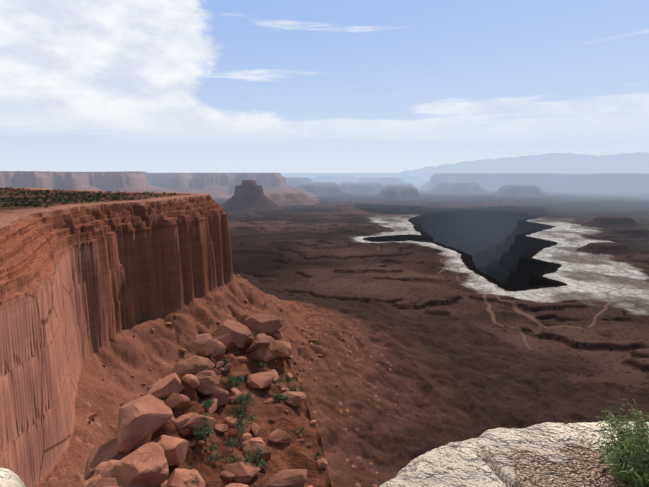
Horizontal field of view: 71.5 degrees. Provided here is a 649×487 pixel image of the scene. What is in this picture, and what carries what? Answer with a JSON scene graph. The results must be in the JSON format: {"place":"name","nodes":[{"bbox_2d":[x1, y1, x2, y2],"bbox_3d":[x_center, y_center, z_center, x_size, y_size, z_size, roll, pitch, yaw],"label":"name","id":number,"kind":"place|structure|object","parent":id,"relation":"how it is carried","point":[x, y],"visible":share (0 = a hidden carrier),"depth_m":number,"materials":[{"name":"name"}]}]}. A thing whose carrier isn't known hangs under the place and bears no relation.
{"place":"outdoors","nodes":[
{"label":"outdoors","id":0,"kind":"place"},
{"bbox_2d":[0,152,648,486],"bbox_3d":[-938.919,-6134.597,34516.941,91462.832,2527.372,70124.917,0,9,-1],"label":"canyon terrain","id":1,"kind":"structure","parent":0,"point":[489,318],"depth_m":588.19,"materials":[{"name":"brown stone"}]},
{"bbox_2d":[0,187,175,207],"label":"shrubs","id":2,"kind":"object","parent":1,"relation":"on","point":[36,203],"visible":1,"depth_m":507.47,"materials":[{"name":"green plant"}]},
{"bbox_2d":[83,313,327,486],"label":"boulder","id":3,"kind":"object","parent":1,"relation":"on","point":[132,454],"visible":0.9,"depth_m":26.91,"materials":[{"name":"brown stone"}]},
{"bbox_2d":[88,209,351,422],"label":"talus blocks","id":4,"kind":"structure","parent":1,"relation":"on","point":[91,416],"depth_m":483.33,"materials":[{"name":"brown stone"}]},
{"bbox_2d":[187,332,322,482],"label":"shrubs","id":5,"kind":"object","parent":1,"relation":"on","point":[209,403],"visible":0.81,"depth_m":29.19,"materials":[{"name":"green plant"}]},
{"bbox_2d":[588,399,648,486],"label":"ledge bush","id":6,"kind":"object","parent":1,"relation":"on","point":[627,454],"visible":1,"depth_m":3.32,"materials":[{"name":"green plant"}]},
{"bbox_2d":[0,0,648,172],"label":"sky","id":7,"kind":"structure","parent":0,"point":[149,86],"materials":[{"name":"blue"}]}
]}

